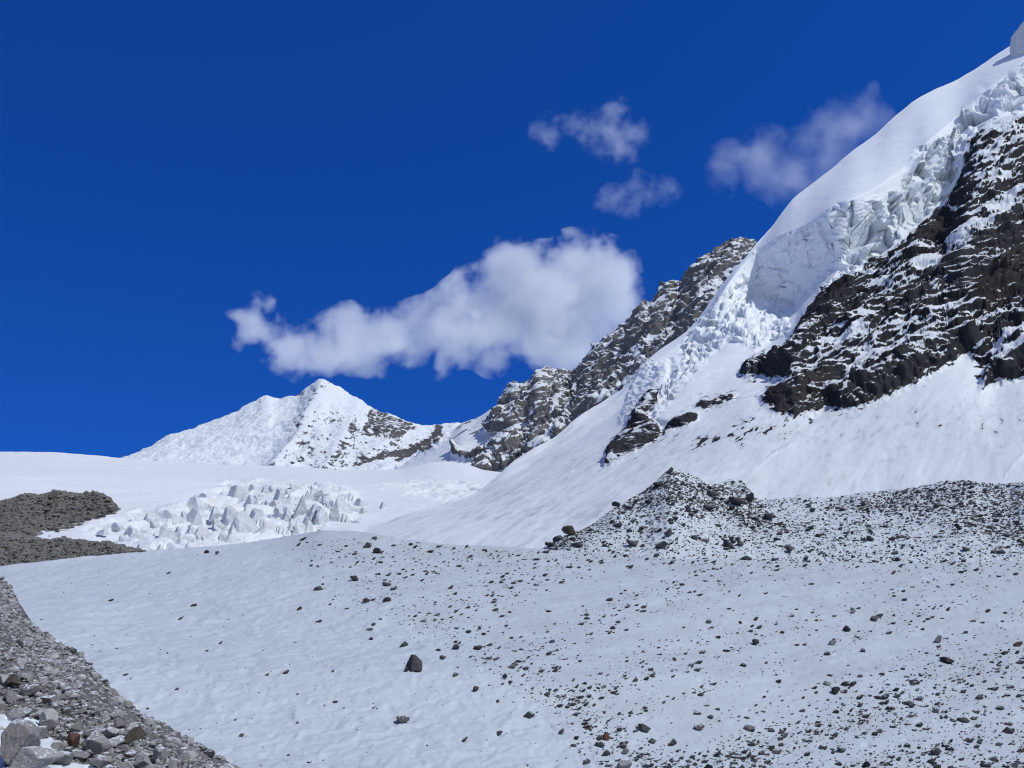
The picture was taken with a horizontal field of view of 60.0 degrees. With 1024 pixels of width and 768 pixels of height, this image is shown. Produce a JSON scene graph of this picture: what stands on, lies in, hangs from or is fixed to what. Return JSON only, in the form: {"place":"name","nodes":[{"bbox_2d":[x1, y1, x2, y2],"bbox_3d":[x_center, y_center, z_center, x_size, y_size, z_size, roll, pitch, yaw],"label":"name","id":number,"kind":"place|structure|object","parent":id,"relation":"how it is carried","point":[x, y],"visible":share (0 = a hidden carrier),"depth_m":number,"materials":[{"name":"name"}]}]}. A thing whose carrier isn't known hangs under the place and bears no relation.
{"place":"outdoors","nodes":[
{"label":"outdoors","id":0,"kind":"place"},
{"bbox_2d":[0,489,120,536],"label":"moraine ridge","id":1,"kind":"structure","parent":0,"point":[15,500],"depth_m":455.70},
{"bbox_2d":[0,492,116,536],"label":"moraine rubble","id":2,"kind":"object","parent":1,"relation":"on","point":[110,507],"visible":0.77,"depth_m":458.03,"materials":[{"name":"grey stone"}]},
{"bbox_2d":[0,531,145,565],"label":"moraine bank","id":3,"kind":"structure","parent":0,"point":[44,550],"depth_m":200.73,"materials":[{"name":"gravel"}]},
{"bbox_2d":[0,534,145,564],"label":"moraine rubble","id":4,"kind":"object","parent":3,"relation":"on","point":[14,555],"visible":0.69,"depth_m":196.64,"materials":[{"name":"grey stone"}]},
{"bbox_2d":[0,586,239,767],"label":"scree slope","id":5,"kind":"structure","parent":0,"point":[5,720],"depth_m":17.63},
{"bbox_2d":[0,675,8,684],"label":"rubble stone","id":6,"kind":"object","parent":5,"relation":"on","point":[3,678],"visible":0.76,"depth_m":18.34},
{"bbox_2d":[4,692,18,703],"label":"rubble stone","id":7,"kind":"object","parent":5,"relation":"on","point":[11,697],"visible":1,"depth_m":17.42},
{"bbox_2d":[6,674,20,685],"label":"rock","id":8,"kind":"object","parent":5,"relation":"on","point":[12,679],"visible":1,"depth_m":18.24,"materials":[{"name":"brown stone"}]},
{"bbox_2d":[5,707,32,719],"bbox_3d":[-9.431,6.265,16.869,0.539,0.204,0.369,-5,-12,-1],"label":"rock","id":9,"kind":"object","parent":5,"relation":"on","point":[18,713],"visible":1,"depth_m":16.81,"materials":[{"name":"grey stone"}]},
{"bbox_2d":[0,718,40,764],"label":"rock","id":10,"kind":"object","parent":5,"relation":"on","point":[17,735],"visible":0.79,"depth_m":14.41,"materials":[{"name":"grey stone"}]},
{"bbox_2d":[16,657,25,665],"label":"rubble stone","id":11,"kind":"object","parent":5,"relation":"on","point":[20,661],"visible":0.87,"depth_m":21.86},
{"bbox_2d":[19,682,39,695],"bbox_3d":[-9.750,6.169,17.935,0.367,0.253,0.316,8,-13,-35],"label":"rock","id":12,"kind":"object","parent":5,"relation":"on","point":[27,689],"visible":1,"depth_m":17.85,"materials":[{"name":"grey stone"}]},
{"bbox_2d":[9,746,64,767],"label":"rock","id":13,"kind":"object","parent":5,"relation":"on","point":[33,757],"visible":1,"depth_m":14.18,"materials":[{"name":"grey stone"}]},
{"bbox_2d":[38,726,46,738],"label":"rubble stone","id":14,"kind":"object","parent":5,"relation":"on","point":[42,729],"visible":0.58,"depth_m":16.00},
{"bbox_2d":[38,677,47,684],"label":"rubble stone","id":15,"kind":"object","parent":5,"relation":"on","point":[44,680],"visible":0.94,"depth_m":18.81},
{"bbox_2d":[39,708,58,721],"bbox_3d":[-8.661,6.253,16.594,0.324,0.350,0.267,-7,-13,31],"label":"rock","id":16,"kind":"object","parent":5,"relation":"on","point":[48,713],"visible":0.77,"depth_m":16.54,"materials":[{"name":"grey stone"}]},
{"bbox_2d":[39,719,58,729],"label":"rubble stone","id":17,"kind":"object","parent":5,"relation":"on","point":[50,724],"visible":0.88,"depth_m":16.41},
{"bbox_2d":[40,695,59,703],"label":"rubble stone","id":18,"kind":"object","parent":5,"relation":"on","point":[49,699],"visible":0.84,"depth_m":17.75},
{"bbox_2d":[48,700,64,706],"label":"rock","id":19,"kind":"object","parent":5,"relation":"on","point":[60,703],"visible":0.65,"depth_m":17.66,"materials":[{"name":"grey stone"}]},
{"bbox_2d":[51,741,62,748],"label":"rubble stone","id":20,"kind":"object","parent":5,"relation":"on","point":[55,744],"visible":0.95,"depth_m":15.60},
{"bbox_2d":[54,751,73,763],"bbox_3d":[-7.615,6.314,15.005,0.458,0.216,0.312,-1,-11,7],"label":"rock","id":21,"kind":"object","parent":5,"relation":"on","point":[67,758],"visible":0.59,"depth_m":14.92,"materials":[{"name":"grey stone"}]},
{"bbox_2d":[62,707,73,715],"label":"rubble stone","id":22,"kind":"object","parent":5,"relation":"on","point":[67,711],"visible":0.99,"depth_m":17.37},
{"bbox_2d":[65,733,79,746],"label":"rock","id":23,"kind":"object","parent":5,"relation":"on","point":[72,739],"visible":1,"depth_m":15.68,"materials":[{"name":"stone"}]},
{"bbox_2d":[67,693,79,699],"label":"rubble stone","id":24,"kind":"object","parent":5,"relation":"on","point":[74,696],"visible":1,"depth_m":18.18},
{"bbox_2d":[70,720,82,731],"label":"rock","id":25,"kind":"object","parent":5,"relation":"on","point":[77,726],"visible":0.91,"depth_m":16.42,"materials":[{"name":"grey stone"}]},
{"bbox_2d":[71,749,89,759],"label":"rock","id":26,"kind":"object","parent":5,"relation":"on","point":[81,754],"visible":0.9,"depth_m":15.24,"materials":[{"name":"grey stone"}]},
{"bbox_2d":[76,674,85,680],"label":"rubble stone","id":27,"kind":"object","parent":5,"relation":"on","point":[81,677],"visible":0.73,"depth_m":23.69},
{"bbox_2d":[90,672,98,679],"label":"rock","id":28,"kind":"object","parent":5,"relation":"on","point":[94,675],"visible":0.74,"depth_m":28.71,"materials":[{"name":"grey stone"}]},
{"bbox_2d":[85,726,105,737],"bbox_3d":[-7.714,6.478,16.423,0.363,0.218,0.312,1,-11,-5],"label":"rubble stone","id":29,"kind":"object","parent":5,"relation":"on","point":[100,729],"visible":0.54,"depth_m":16.40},
{"bbox_2d":[85,730,111,754],"bbox_3d":[-7.313,6.365,15.700,0.436,0.417,0.450,-2,-5,-24],"label":"rock","id":30,"kind":"object","parent":5,"relation":"on","point":[97,742],"visible":0.94,"depth_m":15.56,"materials":[{"name":"grey stone"}]},
{"bbox_2d":[91,756,113,767],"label":"rock","id":31,"kind":"object","parent":5,"relation":"on","point":[101,762],"visible":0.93,"depth_m":15.04,"materials":[{"name":"grey stone"}]},
{"bbox_2d":[104,726,119,736],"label":"rubble stone","id":32,"kind":"object","parent":5,"relation":"on","point":[109,730],"visible":0.87,"depth_m":16.30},
{"bbox_2d":[108,735,124,749],"bbox_3d":[-7.088,6.430,15.920,0.337,0.186,0.474,-1,6,41],"label":"rubble stone","id":33,"kind":"object","parent":5,"relation":"on","point":[118,740],"visible":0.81,"depth_m":15.85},
{"bbox_2d":[113,718,122,727],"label":"rubble stone","id":34,"kind":"object","parent":5,"relation":"on","point":[118,722],"visible":0.99,"depth_m":16.78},
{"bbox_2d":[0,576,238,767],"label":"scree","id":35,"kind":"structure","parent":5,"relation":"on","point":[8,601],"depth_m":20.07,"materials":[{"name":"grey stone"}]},
{"bbox_2d":[113,762,135,767],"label":"rubble stone","id":36,"kind":"object","parent":5,"relation":"on","point":[124,764],"visible":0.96,"depth_m":14.76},
{"bbox_2d":[123,700,133,707],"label":"rubble stone","id":37,"kind":"object","parent":5,"relation":"on","point":[127,703],"visible":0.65,"depth_m":25.27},
{"bbox_2d":[124,749,137,757],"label":"rubble stone","id":38,"kind":"object","parent":5,"relation":"on","point":[131,753],"visible":0.84,"depth_m":15.22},
{"bbox_2d":[126,723,138,730],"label":"rubble stone","id":39,"kind":"object","parent":5,"relation":"on","point":[130,726],"visible":0.58,"depth_m":16.69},
{"bbox_2d":[123,726,147,743],"bbox_3d":[-6.802,6.322,16.042,0.443,0.290,0.345,6,-10,-14],"label":"rock","id":40,"kind":"object","parent":5,"relation":"on","point":[137,733],"visible":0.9,"depth_m":15.95,"materials":[{"name":"brown stone"}]},
{"bbox_2d":[133,751,152,759],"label":"rubble stone","id":41,"kind":"object","parent":5,"relation":"on","point":[141,753],"visible":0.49,"depth_m":15.09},
{"bbox_2d":[134,755,151,767],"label":"rock","id":42,"kind":"object","parent":5,"relation":"on","point":[142,761],"visible":0.91,"depth_m":14.80,"materials":[{"name":"grey stone"}]},
{"bbox_2d":[144,718,154,724],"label":"rubble stone","id":43,"kind":"object","parent":5,"relation":"on","point":[150,721],"visible":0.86,"depth_m":21.05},
{"bbox_2d":[153,747,167,761],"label":"rock","id":44,"kind":"object","parent":5,"relation":"on","point":[160,753],"visible":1,"depth_m":15.02,"materials":[{"name":"grey stone"}]},
{"bbox_2d":[168,759,177,767],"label":"rubble stone","id":45,"kind":"object","parent":5,"relation":"on","point":[173,763],"visible":0.99,"depth_m":14.62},
{"bbox_2d":[176,751,196,761],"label":"rubble stone","id":46,"kind":"object","parent":5,"relation":"on","point":[185,755],"visible":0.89,"depth_m":14.87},
{"bbox_2d":[199,749,214,757],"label":"rock","id":47,"kind":"object","parent":5,"relation":"on","point":[209,752],"visible":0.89,"depth_m":16.57,"materials":[{"name":"stone"}]},
{"bbox_2d":[217,763,235,767],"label":"rubble stone","id":48,"kind":"object","parent":5,"relation":"on","point":[229,765],"visible":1,"depth_m":14.90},
{"bbox_2d":[0,452,500,549],"bbox_3d":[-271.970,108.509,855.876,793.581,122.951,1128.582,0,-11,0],"label":"glacier","id":49,"kind":"object","parent":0,"point":[138,489],"visible":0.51,"depth_m":602.20,"materials":[{"name":"snow"}]},
{"bbox_2d":[96,529,107,535],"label":"serac","id":50,"kind":"object","parent":49,"relation":"on","point":[103,532],"visible":0.98,"depth_m":416.75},
{"bbox_2d":[111,522,125,530],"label":"serac","id":51,"kind":"object","parent":49,"relation":"on","point":[116,526],"visible":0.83,"depth_m":425.49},
{"bbox_2d":[124,527,138,537],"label":"serac","id":52,"kind":"object","parent":49,"relation":"on","point":[128,532],"visible":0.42,"depth_m":417.74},
{"bbox_2d":[129,531,142,539],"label":"serac","id":53,"kind":"object","parent":49,"relation":"on","point":[136,534],"visible":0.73,"depth_m":382.22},
{"bbox_2d":[136,543,152,550],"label":"serac","id":54,"kind":"object","parent":49,"relation":"on","point":[143,547],"visible":0.35,"depth_m":346.32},
{"bbox_2d":[143,513,163,522],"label":"serac","id":55,"kind":"object","parent":49,"relation":"on","point":[148,517],"visible":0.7,"depth_m":445.88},
{"bbox_2d":[150,521,160,527],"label":"serac","id":56,"kind":"object","parent":49,"relation":"on","point":[153,524],"visible":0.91,"depth_m":431.29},
{"bbox_2d":[158,526,175,541],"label":"serac","id":57,"kind":"object","parent":49,"relation":"on","point":[165,532],"visible":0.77,"depth_m":378.16,"materials":[{"name":"ice"}]},
{"bbox_2d":[159,510,187,524],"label":"serac","id":58,"kind":"object","parent":49,"relation":"on","point":[176,519],"visible":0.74,"depth_m":450.92,"materials":[{"name":"ice"}]},
{"bbox_2d":[175,536,185,545],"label":"serac","id":59,"kind":"object","parent":49,"relation":"on","point":[179,540],"visible":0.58,"depth_m":373.90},
{"bbox_2d":[182,535,194,541],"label":"serac","id":60,"kind":"object","parent":49,"relation":"on","point":[188,538],"visible":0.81,"depth_m":385.52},
{"bbox_2d":[186,524,193,533],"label":"serac","id":61,"kind":"object","parent":49,"relation":"on","point":[190,529],"visible":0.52,"depth_m":408.02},
{"bbox_2d":[185,507,202,526],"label":"serac","id":62,"kind":"object","parent":49,"relation":"on","point":[193,517],"visible":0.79,"depth_m":458.15,"materials":[{"name":"ice"}]},
{"bbox_2d":[186,497,210,511],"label":"serac","id":63,"kind":"object","parent":49,"relation":"on","point":[198,504],"visible":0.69,"depth_m":511.23,"materials":[{"name":"ice"}]},
{"bbox_2d":[194,527,212,539],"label":"serac","id":64,"kind":"object","parent":49,"relation":"on","point":[199,531],"visible":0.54,"depth_m":401.22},
{"bbox_2d":[209,506,222,520],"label":"serac","id":65,"kind":"object","parent":49,"relation":"on","point":[216,513],"visible":0.85,"depth_m":466.88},
{"bbox_2d":[212,518,222,529],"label":"serac","id":66,"kind":"object","parent":49,"relation":"on","point":[218,523],"visible":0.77,"depth_m":414.95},
{"bbox_2d":[218,530,225,540],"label":"serac","id":67,"kind":"object","parent":49,"relation":"on","point":[222,535],"visible":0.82,"depth_m":401.04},
{"bbox_2d":[221,505,238,525],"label":"serac","id":68,"kind":"object","parent":49,"relation":"on","point":[230,513],"visible":0.63,"depth_m":449.78,"materials":[{"name":"ice"}]},
{"bbox_2d":[228,525,237,535],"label":"serac","id":69,"kind":"object","parent":49,"relation":"on","point":[232,531],"visible":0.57,"depth_m":406.95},
{"bbox_2d":[223,534,243,543],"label":"serac","id":70,"kind":"object","parent":49,"relation":"on","point":[230,538],"visible":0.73,"depth_m":398.41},
{"bbox_2d":[228,485,248,498],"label":"serac","id":71,"kind":"object","parent":49,"relation":"on","point":[237,491],"visible":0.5,"depth_m":577.92,"materials":[{"name":"ice"}]},
{"bbox_2d":[228,511,258,533],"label":"serac","id":72,"kind":"object","parent":49,"relation":"on","point":[243,522],"visible":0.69,"depth_m":415.02,"materials":[{"name":"ice"}]},
{"bbox_2d":[243,495,256,510],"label":"serac","id":73,"kind":"object","parent":49,"relation":"on","point":[250,499],"visible":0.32,"depth_m":520.72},
{"bbox_2d":[249,508,263,518],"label":"serac","id":74,"kind":"object","parent":49,"relation":"on","point":[255,512],"visible":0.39,"depth_m":470.05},
{"bbox_2d":[258,521,276,533],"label":"serac","id":75,"kind":"object","parent":49,"relation":"on","point":[267,527],"visible":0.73,"depth_m":427.87,"materials":[{"name":"ice"}]},
{"bbox_2d":[273,508,283,517],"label":"serac","id":76,"kind":"object","parent":49,"relation":"on","point":[278,512],"visible":0.73,"depth_m":490.44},
{"bbox_2d":[273,488,291,504],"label":"serac","id":77,"kind":"object","parent":49,"relation":"on","point":[279,496],"visible":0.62,"depth_m":532.92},
{"bbox_2d":[281,507,292,521],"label":"serac","id":78,"kind":"object","parent":49,"relation":"on","point":[287,516],"visible":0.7,"depth_m":481.30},
{"bbox_2d":[292,516,305,534],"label":"serac","id":79,"kind":"object","parent":49,"relation":"on","point":[299,527],"visible":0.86,"depth_m":429.25,"materials":[{"name":"ice"}]},
{"bbox_2d":[292,495,307,518],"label":"serac","id":80,"kind":"object","parent":49,"relation":"on","point":[301,509],"visible":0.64,"depth_m":480.95,"materials":[{"name":"ice"}]},
{"bbox_2d":[304,520,312,532],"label":"serac","id":81,"kind":"object","parent":49,"relation":"on","point":[308,525],"visible":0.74,"depth_m":433.28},
{"bbox_2d":[304,490,313,500],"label":"serac","id":82,"kind":"object","parent":49,"relation":"on","point":[308,495],"visible":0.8,"depth_m":570.52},
{"bbox_2d":[306,503,317,521],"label":"serac","id":83,"kind":"object","parent":49,"relation":"on","point":[311,514],"visible":0.56,"depth_m":467.19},
{"bbox_2d":[315,506,327,524],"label":"serac","id":84,"kind":"object","parent":49,"relation":"on","point":[321,516],"visible":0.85,"depth_m":462.73,"materials":[{"name":"ice"}]},
{"bbox_2d":[314,490,328,495],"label":"serac","id":85,"kind":"object","parent":49,"relation":"on","point":[321,493],"visible":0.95,"depth_m":586.79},
{"bbox_2d":[321,495,330,503],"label":"serac","id":86,"kind":"object","parent":49,"relation":"on","point":[324,499],"visible":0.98,"depth_m":552.29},
{"bbox_2d":[330,494,352,518],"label":"serac","id":87,"kind":"object","parent":49,"relation":"on","point":[340,506],"visible":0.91,"depth_m":486.64,"materials":[{"name":"ice"}]},
{"bbox_2d":[353,498,367,505],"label":"serac","id":88,"kind":"object","parent":49,"relation":"on","point":[359,502],"visible":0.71,"depth_m":537.48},
{"bbox_2d":[122,379,460,469],"bbox_3d":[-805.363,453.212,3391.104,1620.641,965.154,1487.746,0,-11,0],"label":"mountain peak","id":89,"kind":"structure","parent":0,"point":[322,423],"depth_m":3117.51,"materials":[{"name":"snow"}]},
{"bbox_2d":[0,530,1023,767],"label":"snowfield","id":90,"kind":"structure","parent":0,"point":[263,587],"depth_m":105.48,"materials":[{"name":"snow"}]},
{"bbox_2d":[396,715,409,723],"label":"boulder","id":91,"kind":"object","parent":90,"relation":"on","point":[403,718],"visible":1,"depth_m":77.30,"materials":[{"name":"stone"}]},
{"bbox_2d":[406,654,422,670],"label":"boulder","id":92,"kind":"object","parent":90,"relation":"on","point":[414,663],"visible":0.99,"depth_m":89.41,"materials":[{"name":"stone"}]},
{"bbox_2d":[40,536,1023,767],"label":"pebbles","id":93,"kind":"object","parent":90,"relation":"on","point":[779,738],"visible":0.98,"depth_m":96.82,"materials":[{"name":"stone"}]},
{"bbox_2d":[617,760,631,767],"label":"boulder","id":94,"kind":"object","parent":90,"relation":"on","point":[624,764],"visible":1,"depth_m":69.98,"materials":[{"name":"grey stone"}]},
{"bbox_2d":[638,723,650,731],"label":"boulder","id":95,"kind":"object","parent":90,"relation":"on","point":[643,727],"visible":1,"depth_m":79.16,"materials":[{"name":"stone"}]},
{"bbox_2d":[929,747,941,754],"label":"boulder","id":96,"kind":"object","parent":90,"relation":"on","point":[936,751],"visible":1,"depth_m":78.96,"materials":[{"name":"stone"}]},
{"bbox_2d":[939,657,953,662],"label":"boulder","id":97,"kind":"object","parent":90,"relation":"on","point":[946,659],"visible":1,"depth_m":106.84,"materials":[{"name":"stone"}]},
{"bbox_2d":[957,717,969,722],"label":"boulder","id":98,"kind":"object","parent":90,"relation":"on","point":[963,719],"visible":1,"depth_m":88.48,"materials":[{"name":"stone"}]},
{"bbox_2d":[1002,726,1014,733],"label":"boulder","id":99,"kind":"object","parent":90,"relation":"on","point":[1009,730],"visible":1,"depth_m":86.03,"materials":[{"name":"stone"}]},
{"bbox_2d":[0,0,1023,457],"label":"sky","id":100,"kind":"structure","parent":0,"point":[417,209],"materials":[{"name":"blue"}]},
{"bbox_2d":[394,236,755,471],"bbox_3d":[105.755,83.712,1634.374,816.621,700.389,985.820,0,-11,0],"label":"rock ridge","id":101,"kind":"object","parent":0,"point":[543,405],"visible":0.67,"depth_m":1451.64,"materials":[{"name":"stone"}]},
{"bbox_2d":[365,46,1023,548],"bbox_3d":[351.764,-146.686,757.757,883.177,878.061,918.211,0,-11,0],"label":"mountain slope","id":102,"kind":"structure","parent":0,"point":[949,422],"depth_m":470.56,"materials":[{"name":"snow"}]},
{"bbox_2d":[604,113,1023,464],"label":"rock face","id":103,"kind":"object","parent":102,"relation":"attached to","point":[939,287],"visible":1,"depth_m":588.39},
{"bbox_2d":[619,68,1023,422],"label":"ice cliff","id":104,"kind":"structure","parent":102,"relation":"on","point":[792,267],"depth_m":815.08,"materials":[{"name":"ice"}]},
{"bbox_2d":[1010,21,1023,56],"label":"serac","id":105,"kind":"object","parent":102,"relation":"on","point":[1017,44],"visible":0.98,"depth_m":997.76,"materials":[{"name":"ice"}]},
{"bbox_2d":[540,467,1023,563],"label":"moraine hill","id":106,"kind":"structure","parent":0,"point":[934,528],"depth_m":191.91,"materials":[{"name":"snow"}]},
{"bbox_2d":[561,525,575,534],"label":"boulder","id":107,"kind":"object","parent":106,"relation":"on","point":[569,530],"visible":1,"depth_m":192.72,"materials":[{"name":"grey stone"}]},
{"bbox_2d":[655,541,667,547],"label":"boulder","id":108,"kind":"object","parent":106,"relation":"on","point":[662,544],"visible":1,"depth_m":174.16,"materials":[{"name":"stone"}]},
{"bbox_2d":[723,539,733,547],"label":"boulder","id":109,"kind":"object","parent":106,"relation":"on","point":[727,543],"visible":0.87,"depth_m":179.01,"materials":[{"name":"stone"}]},
{"bbox_2d":[728,497,744,504],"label":"boulder","id":110,"kind":"object","parent":106,"relation":"on","point":[736,501],"visible":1,"depth_m":211.67,"materials":[{"name":"stone"}]},
{"bbox_2d":[745,492,753,501],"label":"boulder","id":111,"kind":"object","parent":106,"relation":"on","point":[749,497],"visible":0.99,"depth_m":219.01,"materials":[{"name":"stone"}]},
{"bbox_2d":[762,513,773,518],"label":"boulder","id":112,"kind":"object","parent":106,"relation":"on","point":[768,516],"visible":1,"depth_m":204.23,"materials":[{"name":"stone"}]},
{"bbox_2d":[544,470,1023,562],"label":"hill rubble","id":113,"kind":"object","parent":106,"relation":"on","point":[953,511],"visible":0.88,"depth_m":198.75,"materials":[{"name":"stone"}]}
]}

